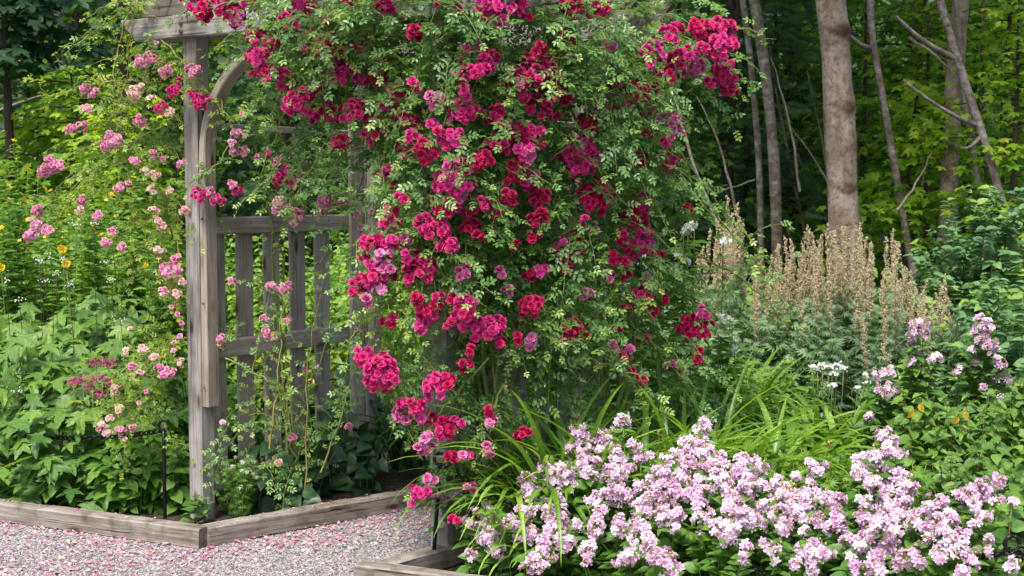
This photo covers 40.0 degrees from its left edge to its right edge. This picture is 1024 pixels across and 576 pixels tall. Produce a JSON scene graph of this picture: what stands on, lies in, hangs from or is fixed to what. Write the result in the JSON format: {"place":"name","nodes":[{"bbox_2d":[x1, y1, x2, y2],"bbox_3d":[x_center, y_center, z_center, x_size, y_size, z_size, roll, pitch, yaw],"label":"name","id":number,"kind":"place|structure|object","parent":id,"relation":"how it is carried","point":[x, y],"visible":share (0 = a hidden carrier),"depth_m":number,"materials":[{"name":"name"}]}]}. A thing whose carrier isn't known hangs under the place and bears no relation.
{"place":"outdoors","nodes":[
{"label":"outdoors","id":0,"kind":"place"},
{"bbox_2d":[0,419,823,575],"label":"gravel path","id":1,"kind":"structure","parent":0,"point":[215,567],"depth_m":5.85,"materials":[{"name":"grey gravel"}]},
{"bbox_2d":[0,485,430,575],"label":"fallen petals","id":2,"kind":"object","parent":1,"relation":"on","point":[182,551],"visible":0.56,"depth_m":5.91,"materials":[{"name":"pink plant"}]},
{"bbox_2d":[7,240,998,575],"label":"ground","id":3,"kind":"structure","parent":0,"point":[393,480],"depth_m":7.21,"materials":[{"name":"brown soil"}]},
{"bbox_2d":[0,167,38,428],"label":"yellow daisy plant","id":4,"kind":"object","parent":3,"relation":"on","point":[10,289],"visible":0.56,"depth_m":8.79,"materials":[{"name":"green plant"}]},
{"bbox_2d":[0,302,84,444],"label":"palmate leaved plant","id":5,"kind":"object","parent":3,"relation":"on","point":[30,322],"visible":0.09,"depth_m":7.55,"materials":[{"name":"green plant"}]},
{"bbox_2d":[0,189,88,375],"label":"yellow daisy plant","id":6,"kind":"object","parent":3,"relation":"on","point":[49,287],"visible":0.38,"depth_m":8.92,"materials":[{"name":"green plant"}]},
{"bbox_2d":[0,121,95,285],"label":"young tree","id":7,"kind":"object","parent":3,"relation":"on","point":[36,164],"visible":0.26,"depth_m":12.58,"materials":[{"name":"green plant"}]},
{"bbox_2d":[0,252,110,503],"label":"palmate leaved plant","id":8,"kind":"object","parent":3,"relation":"on","point":[38,367],"visible":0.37,"depth_m":7.01,"materials":[{"name":"green plant"}]},
{"bbox_2d":[0,0,130,251],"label":"broadleaf tree","id":9,"kind":"object","parent":3,"relation":"on","point":[45,19],"visible":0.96,"depth_m":12.32,"materials":[{"name":"green plant"}]},
{"bbox_2d":[0,368,162,512],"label":"palmate leaved plant","id":10,"kind":"object","parent":3,"relation":"on","point":[35,460],"visible":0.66,"depth_m":6.57,"materials":[{"name":"green plant"}]},
{"bbox_2d":[42,203,136,387],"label":"yellow daisy plant","id":11,"kind":"object","parent":3,"relation":"on","point":[84,287],"visible":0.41,"depth_m":8.74,"materials":[{"name":"green plant"}]},
{"bbox_2d":[0,85,184,308],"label":"young tree","id":12,"kind":"object","parent":3,"relation":"on","point":[44,129],"visible":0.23,"depth_m":12.27,"materials":[{"name":"green plant"}]},
{"bbox_2d":[0,40,184,299],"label":"young tree","id":13,"kind":"object","parent":3,"relation":"on","point":[62,75],"visible":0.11,"depth_m":14.32,"materials":[{"name":"green plant"}]},
{"bbox_2d":[0,69,185,331],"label":"young tree","id":14,"kind":"object","parent":3,"relation":"on","point":[51,87],"visible":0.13,"depth_m":13.05,"materials":[{"name":"green plant"}]},
{"bbox_2d":[24,245,177,410],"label":"palmate leaved plant","id":15,"kind":"object","parent":3,"relation":"on","point":[87,305],"visible":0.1,"depth_m":7.61,"materials":[{"name":"green plant"}]},
{"bbox_2d":[0,499,207,548],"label":"edging timber","id":16,"kind":"object","parent":3,"relation":"on","point":[160,531],"visible":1,"depth_m":6.12,"materials":[{"name":"brown wood"}]},
{"bbox_2d":[33,219,187,453],"bbox_3d":[-1.993,0.363,7.228,0.968,1.426,1.009,-3,5,-35],"label":"palmate leaved plant","id":17,"kind":"object","parent":3,"relation":"on","point":[114,347],"visible":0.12,"depth_m":7.14,"materials":[{"name":"green plant"}]},
{"bbox_2d":[45,85,187,344],"bbox_3d":[-3.237,-0.497,11.749,1.254,2.393,1.536,-2,5,-30],"label":"young tree","id":18,"kind":"object","parent":3,"relation":"on","point":[114,170],"visible":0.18,"depth_m":11.73,"materials":[{"name":"green plant"}]},
{"bbox_2d":[77,176,171,357],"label":"yellow daisy plant","id":19,"kind":"object","parent":3,"relation":"on","point":[132,253],"visible":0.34,"depth_m":8.98,"materials":[{"name":"green plant"}]},
{"bbox_2d":[17,0,234,505],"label":"climbing rose","id":20,"kind":"object","parent":3,"relation":"on","point":[114,140],"visible":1,"depth_m":6.30,"materials":[{"name":"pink plant"}]},
{"bbox_2d":[101,440,169,513],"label":"nettle leaved plant","id":21,"kind":"object","parent":3,"relation":"on","point":[128,501],"visible":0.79,"depth_m":6.54,"materials":[{"name":"green plant"}]},
{"bbox_2d":[58,399,215,513],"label":"palmate leaved plant","id":22,"kind":"object","parent":3,"relation":"on","point":[139,448],"visible":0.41,"depth_m":6.62,"materials":[{"name":"green plant"}]},
{"bbox_2d":[28,6,266,315],"bbox_3d":[-3.783,-1.308,14.277,2.466,3.673,2.529,0,4,0],"label":"young tree","id":23,"kind":"object","parent":3,"relation":"on","point":[162,134],"visible":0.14,"depth_m":14.37,"materials":[{"name":"green plant"}]},
{"bbox_2d":[113,184,187,389],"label":"yellow daisy plant","id":24,"kind":"object","parent":3,"relation":"on","point":[176,326],"visible":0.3,"depth_m":8.82,"materials":[{"name":"green plant"}]},
{"bbox_2d":[144,436,189,514],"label":"nettle leaved plant","id":25,"kind":"object","parent":3,"relation":"on","point":[177,483],"visible":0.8,"depth_m":6.57,"materials":[{"name":"green plant"}]},
{"bbox_2d":[78,277,267,497],"bbox_3d":[-1.653,0.534,7.187,0.940,1.183,0.878,0,4,0],"label":"palmate leaved plant","id":26,"kind":"object","parent":3,"relation":"on","point":[181,378],"visible":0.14,"depth_m":7.08,"materials":[{"name":"green plant"}]},
{"bbox_2d":[90,23,310,299],"bbox_3d":[-3.461,-1.367,15.343,2.586,3.650,2.612,0,4,0],"label":"young tree","id":27,"kind":"object","parent":3,"relation":"on","point":[238,172],"visible":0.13,"depth_m":15.17,"materials":[{"name":"green plant"}]},
{"bbox_2d":[215,454,260,517],"bbox_3d":[-1.253,0.912,6.509,0.215,0.296,0.184,3,5,40],"label":"feverfew","id":28,"kind":"object","parent":3,"relation":"on","point":[240,506],"visible":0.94,"depth_m":6.49,"materials":[{"name":"green plant"}]},
{"bbox_2d":[167,59,375,509],"bbox_3d":[-1.098,-0.035,6.592,0.934,2.178,1.116,3,5,41],"label":"climbing rose","id":29,"kind":"object","parent":3,"relation":"on","point":[285,397],"visible":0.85,"depth_m":6.44,"materials":[{"name":"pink plant"}]},
{"bbox_2d":[167,38,396,306],"bbox_3d":[-2.658,-1.343,15.907,2.857,3.516,2.468,0,4,0],"label":"young tree","id":30,"kind":"object","parent":3,"relation":"on","point":[243,212],"visible":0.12,"depth_m":15.88,"materials":[{"name":"green plant"}]},
{"bbox_2d":[201,486,430,545],"bbox_3d":[-0.818,1.022,6.394,1.299,0.100,0.084,-3,5,-41],"label":"edging timber","id":31,"kind":"object","parent":3,"relation":"on","point":[227,531],"visible":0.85,"depth_m":6.26,"materials":[{"name":"brown wood"}]},
{"bbox_2d":[309,407,375,492],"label":"heart leaved plant","id":32,"kind":"object","parent":3,"relation":"on","point":[336,481],"visible":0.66,"depth_m":7.07,"materials":[{"name":"green plant"}]},
{"bbox_2d":[121,0,596,534],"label":"climbing rose","id":33,"kind":"object","parent":3,"relation":"on","point":[339,58],"visible":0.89,"depth_m":5.56,"materials":[{"name":"green plant"}]},
{"bbox_2d":[340,431,388,496],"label":"heart leaved plant","id":34,"kind":"object","parent":3,"relation":"on","point":[367,483],"visible":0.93,"depth_m":7.00,"materials":[{"name":"green plant"}]},
{"bbox_2d":[310,357,460,473],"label":"daylily","id":35,"kind":"object","parent":3,"relation":"on","point":[394,448],"visible":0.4,"depth_m":7.34,"materials":[{"name":"green plant"}]},
{"bbox_2d":[121,0,686,545],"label":"garden arbor","id":36,"kind":"object","parent":3,"relation":"on","point":[207,356],"visible":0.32,"depth_m":6.41,"materials":[{"name":"grey wood"}]},
{"bbox_2d":[377,535,509,569],"bbox_3d":[-0.150,1.068,5.792,0.084,0.094,1.056,3,5,41],"label":"edging timber","id":37,"kind":"object","parent":3,"relation":"on","point":[440,557],"visible":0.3,"depth_m":5.56,"materials":[{"name":"brown wood"}]},
{"bbox_2d":[310,0,618,550],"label":"climbing rose","id":38,"kind":"object","parent":3,"relation":"on","point":[458,179],"visible":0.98,"depth_m":5.37,"materials":[{"name":"green plant"}]},
{"bbox_2d":[452,499,510,575],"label":"soapwort","id":39,"kind":"object","parent":3,"relation":"on","point":[469,555],"visible":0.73,"depth_m":5.35,"materials":[{"name":"pink plant"}]},
{"bbox_2d":[0,0,1023,286],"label":"distant wood","id":40,"kind":"object","parent":3,"relation":"on","point":[220,148],"visible":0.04,"depth_m":23.25,"materials":[{"name":"green plant"}]},
{"bbox_2d":[386,406,641,548],"bbox_3d":[0.101,0.790,5.495,1.159,0.678,0.989,0,4,0],"label":"daylily","id":41,"kind":"object","parent":3,"relation":"on","point":[510,481],"visible":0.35,"depth_m":5.47,"materials":[{"name":"green plant"}]},
{"bbox_2d":[468,471,562,575],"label":"soapwort","id":42,"kind":"object","parent":3,"relation":"on","point":[527,563],"visible":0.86,"depth_m":5.25,"materials":[{"name":"pink plant"}]},
{"bbox_2d":[12,223,1023,388],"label":"undergrowth","id":43,"kind":"object","parent":3,"relation":"on","point":[184,351],"visible":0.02,"depth_m":13.49,"materials":[{"name":"green plant"}]},
{"bbox_2d":[390,380,688,544],"bbox_3d":[0.206,0.694,5.603,1.391,0.754,1.189,0,4,0],"label":"daylily","id":44,"kind":"object","parent":3,"relation":"on","point":[607,419],"visible":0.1,"depth_m":5.61,"materials":[{"name":"green plant"}]},
{"bbox_2d":[507,441,586,575],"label":"soapwort","id":45,"kind":"object","parent":3,"relation":"on","point":[550,527],"visible":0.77,"depth_m":5.21,"materials":[{"name":"pink plant"}]},
{"bbox_2d":[394,354,752,562],"bbox_3d":[0.249,0.712,5.698,1.430,0.807,1.548,0,4,0],"label":"daylily","id":46,"kind":"object","parent":3,"relation":"on","point":[559,441],"visible":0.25,"depth_m":5.45,"materials":[{"name":"green plant"}]},
{"bbox_2d":[565,422,640,575],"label":"soapwort","id":47,"kind":"object","parent":3,"relation":"on","point":[586,464],"visible":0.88,"depth_m":5.24,"materials":[{"name":"pink plant"}]},
{"bbox_2d":[586,412,646,575],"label":"soapwort","id":48,"kind":"object","parent":3,"relation":"on","point":[622,517],"visible":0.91,"depth_m":5.12,"materials":[{"name":"pink plant"}]},
{"bbox_2d":[447,0,800,449],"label":"climbing rose","id":49,"kind":"object","parent":3,"relation":"on","point":[625,101],"visible":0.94,"depth_m":5.75,"materials":[{"name":"green plant"}]},
{"bbox_2d":[555,450,717,575],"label":"soapwort","id":50,"kind":"object","parent":3,"relation":"on","point":[645,509],"visible":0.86,"depth_m":4.98,"materials":[{"name":"pink plant"}]},
{"bbox_2d":[503,378,792,526],"bbox_3d":[0.581,0.766,5.732,1.243,0.692,1.285,2,4,21],"label":"daylily","id":51,"kind":"object","parent":3,"relation":"on","point":[645,441],"visible":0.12,"depth_m":5.59,"materials":[{"name":"green plant"}]},
{"bbox_2d":[593,446,705,575],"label":"soapwort","id":52,"kind":"object","parent":3,"relation":"on","point":[678,497],"visible":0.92,"depth_m":4.94,"materials":[{"name":"pink plant"}]},
{"bbox_2d":[609,221,749,441],"bbox_3d":[0.840,0.334,7.147,0.720,1.365,0.389,0,4,0],"label":"white phlox","id":53,"kind":"object","parent":3,"relation":"on","point":[721,359],"visible":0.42,"depth_m":7.05,"materials":[{"name":"green plant"}]},
{"bbox_2d":[548,349,849,531],"bbox_3d":[0.855,0.681,5.923,1.490,0.730,1.319,0,4,0],"label":"daylily","id":54,"kind":"object","parent":3,"relation":"on","point":[664,422],"visible":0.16,"depth_m":6.00,"materials":[{"name":"green plant"}]},
{"bbox_2d":[676,415,725,575],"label":"soapwort","id":55,"kind":"object","parent":3,"relation":"on","point":[702,519],"visible":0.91,"depth_m":4.97,"materials":[{"name":"pink plant"}]},
{"bbox_2d":[609,78,808,318],"bbox_3d":[1.810,-0.858,14.829,2.176,2.698,2.075,-1,4,-20],"label":"young tree","id":56,"kind":"object","parent":3,"relation":"on","point":[697,159],"visible":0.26,"depth_m":14.58,"materials":[{"name":"green plant"}]},
{"bbox_2d":[681,449,763,575],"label":"soapwort","id":57,"kind":"object","parent":3,"relation":"on","point":[733,549],"visible":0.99,"depth_m":4.77,"materials":[{"name":"pink plant"}]},
{"bbox_2d":[610,333,839,453],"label":"daylily","id":58,"kind":"object","parent":3,"relation":"on","point":[764,395],"visible":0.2,"depth_m":7.24,"materials":[{"name":"green plant"}]},
{"bbox_2d":[638,0,826,286],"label":"young tree","id":59,"kind":"object","parent":3,"relation":"on","point":[742,111],"visible":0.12,"depth_m":17.74,"materials":[{"name":"green plant"}]},
{"bbox_2d":[691,195,783,380],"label":"mugwort","id":60,"kind":"object","parent":3,"relation":"on","point":[731,250],"visible":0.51,"depth_m":8.56,"materials":[{"name":"beige plant"}]},
{"bbox_2d":[605,0,873,315],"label":"young tree","id":61,"kind":"object","parent":3,"relation":"on","point":[748,133],"visible":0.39,"depth_m":14.60,"materials":[{"name":"green plant"}]},
{"bbox_2d":[740,0,765,334],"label":"woodland tree","id":62,"kind":"object","parent":3,"relation":"on","point":[757,136],"visible":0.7,"depth_m":14.11,"materials":[{"name":"brown plant"}]},
{"bbox_2d":[710,253,804,394],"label":"mugwort","id":63,"kind":"object","parent":3,"relation":"on","point":[759,325],"visible":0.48,"depth_m":8.54,"materials":[{"name":"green plant"}]},
{"bbox_2d":[740,458,784,575],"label":"soapwort","id":64,"kind":"object","parent":3,"relation":"on","point":[762,508],"visible":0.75,"depth_m":4.86,"materials":[{"name":"pink plant"}]},
{"bbox_2d":[749,0,784,337],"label":"woodland tree","id":65,"kind":"object","parent":3,"relation":"on","point":[772,149],"visible":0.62,"depth_m":13.49,"materials":[{"name":"brown plant"}]},
{"bbox_2d":[651,0,908,287],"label":"young tree","id":66,"kind":"object","parent":3,"relation":"on","point":[811,120],"visible":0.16,"depth_m":17.31,"materials":[{"name":"green plant"}]},
{"bbox_2d":[659,391,913,512],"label":"daylily","id":67,"kind":"object","parent":3,"relation":"on","point":[790,448],"visible":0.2,"depth_m":6.29,"materials":[{"name":"green plant"}]},
{"bbox_2d":[745,457,837,575],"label":"soapwort","id":68,"kind":"object","parent":3,"relation":"on","point":[815,494],"visible":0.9,"depth_m":4.69,"materials":[{"name":"pink plant"}]},
{"bbox_2d":[736,237,860,417],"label":"mugwort","id":69,"kind":"object","parent":3,"relation":"on","point":[799,306],"visible":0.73,"depth_m":8.47,"materials":[{"name":"beige plant"}]},
{"bbox_2d":[754,470,851,575],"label":"soapwort","id":70,"kind":"object","parent":3,"relation":"on","point":[785,529],"visible":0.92,"depth_m":4.75,"materials":[{"name":"pink plant"}]},
{"bbox_2d":[704,375,911,481],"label":"daylily","id":71,"kind":"object","parent":3,"relation":"on","point":[855,419],"visible":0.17,"depth_m":6.87,"materials":[{"name":"green plant"}]},
{"bbox_2d":[768,491,862,575],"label":"soapwort","id":72,"kind":"object","parent":3,"relation":"on","point":[836,530],"visible":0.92,"depth_m":4.54,"materials":[{"name":"pink plant"}]},
{"bbox_2d":[782,225,882,435],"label":"mugwort","id":73,"kind":"object","parent":3,"relation":"on","point":[816,301],"visible":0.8,"depth_m":8.42,"materials":[{"name":"beige plant"}]},
{"bbox_2d":[749,24,933,304],"bbox_3d":[3.844,-1.365,16.483,2.250,3.482,2.526,0,4,0],"label":"young tree","id":74,"kind":"object","parent":3,"relation":"on","point":[804,137],"visible":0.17,"depth_m":16.36,"materials":[{"name":"green plant"}]},
{"bbox_2d":[793,222,894,434],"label":"mugwort","id":75,"kind":"object","parent":3,"relation":"on","point":[837,296],"visible":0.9,"depth_m":8.40,"materials":[{"name":"beige plant"}]},
{"bbox_2d":[815,0,875,344],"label":"woodland tree","id":76,"kind":"object","parent":3,"relation":"on","point":[839,121],"visible":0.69,"depth_m":12.82,"materials":[{"name":"brown plant"}]},
{"bbox_2d":[801,425,913,575],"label":"soapwort","id":77,"kind":"object","parent":3,"relation":"on","point":[872,525],"visible":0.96,"depth_m":4.58,"materials":[{"name":"pink plant"}]},
{"bbox_2d":[731,0,987,291],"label":"young tree","id":78,"kind":"object","parent":3,"relation":"on","point":[863,164],"visible":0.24,"depth_m":15.29,"materials":[{"name":"green plant"}]},
{"bbox_2d":[808,434,920,575],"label":"soapwort","id":79,"kind":"object","parent":3,"relation":"on","point":[902,493],"visible":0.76,"depth_m":4.62,"materials":[{"name":"pink plant"}]},
{"bbox_2d":[803,228,951,411],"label":"mugwort","id":80,"kind":"object","parent":3,"relation":"on","point":[885,335],"visible":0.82,"depth_m":8.46,"materials":[{"name":"beige plant"}]},
{"bbox_2d":[821,223,935,434],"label":"mugwort","id":81,"kind":"object","parent":3,"relation":"on","point":[864,323],"visible":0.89,"depth_m":8.47,"materials":[{"name":"beige plant"}]},
{"bbox_2d":[844,366,912,469],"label":"soapwort","id":82,"kind":"object","parent":3,"relation":"on","point":[882,395],"visible":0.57,"depth_m":6.55,"materials":[{"name":"green plant"}]},
{"bbox_2d":[851,0,917,308],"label":"woodland tree","id":83,"kind":"object","parent":3,"relation":"on","point":[872,47],"visible":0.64,"depth_m":13.10,"materials":[{"name":"brown plant"}]},
{"bbox_2d":[763,0,1023,286],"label":"young tree","id":84,"kind":"object","parent":3,"relation":"on","point":[919,5],"visible":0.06,"depth_m":16.78,"materials":[{"name":"green plant"}]},
{"bbox_2d":[859,317,946,445],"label":"soapwort","id":85,"kind":"object","parent":3,"relation":"on","point":[911,373],"visible":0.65,"depth_m":6.54,"materials":[{"name":"green plant"}]},
{"bbox_2d":[815,78,992,317],"bbox_3d":[3.761,-0.707,13.492,1.678,2.580,1.730,1,4,20],"label":"young tree","id":86,"kind":"object","parent":3,"relation":"on","point":[868,183],"visible":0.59,"depth_m":13.39,"materials":[{"name":"green plant"}]},
{"bbox_2d":[798,0,1021,291],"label":"young tree","id":87,"kind":"object","parent":3,"relation":"on","point":[896,131],"visible":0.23,"depth_m":14.92,"materials":[{"name":"green plant"}]},
{"bbox_2d":[854,266,966,416],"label":"mugwort","id":88,"kind":"object","parent":3,"relation":"on","point":[920,309],"visible":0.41,"depth_m":8.52,"materials":[{"name":"beige plant"}]},
{"bbox_2d":[886,492,952,575],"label":"soapwort","id":89,"kind":"object","parent":3,"relation":"on","point":[923,544],"visible":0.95,"depth_m":4.42,"materials":[{"name":"pink plant"}]},
{"bbox_2d":[870,388,976,507],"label":"leafy perennial","id":90,"kind":"object","parent":3,"relation":"on","point":[922,444],"visible":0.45,"depth_m":6.17,"materials":[{"name":"green plant"}]},
{"bbox_2d":[870,273,979,404],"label":"mugwort","id":91,"kind":"object","parent":3,"relation":"on","point":[940,337],"visible":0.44,"depth_m":8.42,"materials":[{"name":"beige plant"}]},
{"bbox_2d":[859,0,1023,290],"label":"young tree","id":92,"kind":"object","parent":3,"relation":"on","point":[970,58],"visible":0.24,"depth_m":15.09,"materials":[{"name":"green plant"}]},
{"bbox_2d":[871,185,1023,384],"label":"shrub","id":93,"kind":"object","parent":3,"relation":"on","point":[1012,258],"visible":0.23,"depth_m":9.68,"materials":[{"name":"green plant"}]},
{"bbox_2d":[874,0,1023,316],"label":"young tree","id":94,"kind":"object","parent":3,"relation":"on","point":[1015,149],"visible":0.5,"depth_m":12.52,"materials":[{"name":"green plant"}]},
{"bbox_2d":[934,0,969,301],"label":"woodland tree","id":95,"kind":"object","parent":3,"relation":"on","point":[949,181],"visible":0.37,"depth_m":13.27,"materials":[{"name":"brown plant"}]},
{"bbox_2d":[889,0,1023,275],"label":"young tree","id":96,"kind":"object","parent":3,"relation":"on","point":[969,72],"visible":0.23,"depth_m":14.43,"materials":[{"name":"green plant"}]},
{"bbox_2d":[895,0,1023,267],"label":"woodland tree","id":97,"kind":"object","parent":3,"relation":"on","point":[954,55],"visible":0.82,"depth_m":12.08,"materials":[{"name":"brown plant"}]},
{"bbox_2d":[920,392,1012,486],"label":"leafy perennial","id":98,"kind":"object","parent":3,"relation":"on","point":[959,433],"visible":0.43,"depth_m":6.10,"materials":[{"name":"green plant"}]},
{"bbox_2d":[910,276,1023,416],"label":"shrub","id":99,"kind":"object","parent":3,"relation":"on","point":[1012,351],"visible":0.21,"depth_m":8.19,"materials":[{"name":"green plant"}]},
{"bbox_2d":[923,484,1023,575],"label":"soapwort","id":100,"kind":"object","parent":3,"relation":"on","point":[952,543],"visible":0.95,"depth_m":4.29,"materials":[{"name":"pink plant"}]},
{"bbox_2d":[951,313,995,422],"bbox_3d":[2.100,0.582,6.617,0.538,0.952,0.655,2,5,31],"label":"phlox","id":101,"kind":"object","parent":3,"relation":"on","point":[975,365],"visible":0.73,"depth_m":6.53,"materials":[{"name":"green plant"}]},
{"bbox_2d":[929,434,1023,546],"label":"leafy perennial","id":102,"kind":"object","parent":3,"relation":"on","point":[973,463],"visible":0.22,"depth_m":5.79,"materials":[{"name":"green plant"}]},
{"bbox_2d":[953,471,1022,575],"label":"soapwort","id":103,"kind":"object","parent":3,"relation":"on","point":[980,523],"visible":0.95,"depth_m":4.35,"materials":[{"name":"pink plant"}]},
{"bbox_2d":[963,375,1023,475],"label":"leafy perennial","id":104,"kind":"object","parent":3,"relation":"on","point":[1014,426],"visible":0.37,"depth_m":6.16,"materials":[{"name":"green plant"}]},
{"bbox_2d":[971,445,1023,575],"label":"leafy perennial","id":105,"kind":"object","parent":3,"relation":"on","point":[1016,476],"visible":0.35,"depth_m":5.40,"materials":[{"name":"green plant"}]},
{"bbox_2d":[0,0,1023,263],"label":"hill","id":106,"kind":"structure","parent":0,"point":[220,58],"depth_m":34.23,"materials":[{"name":"green plant"}]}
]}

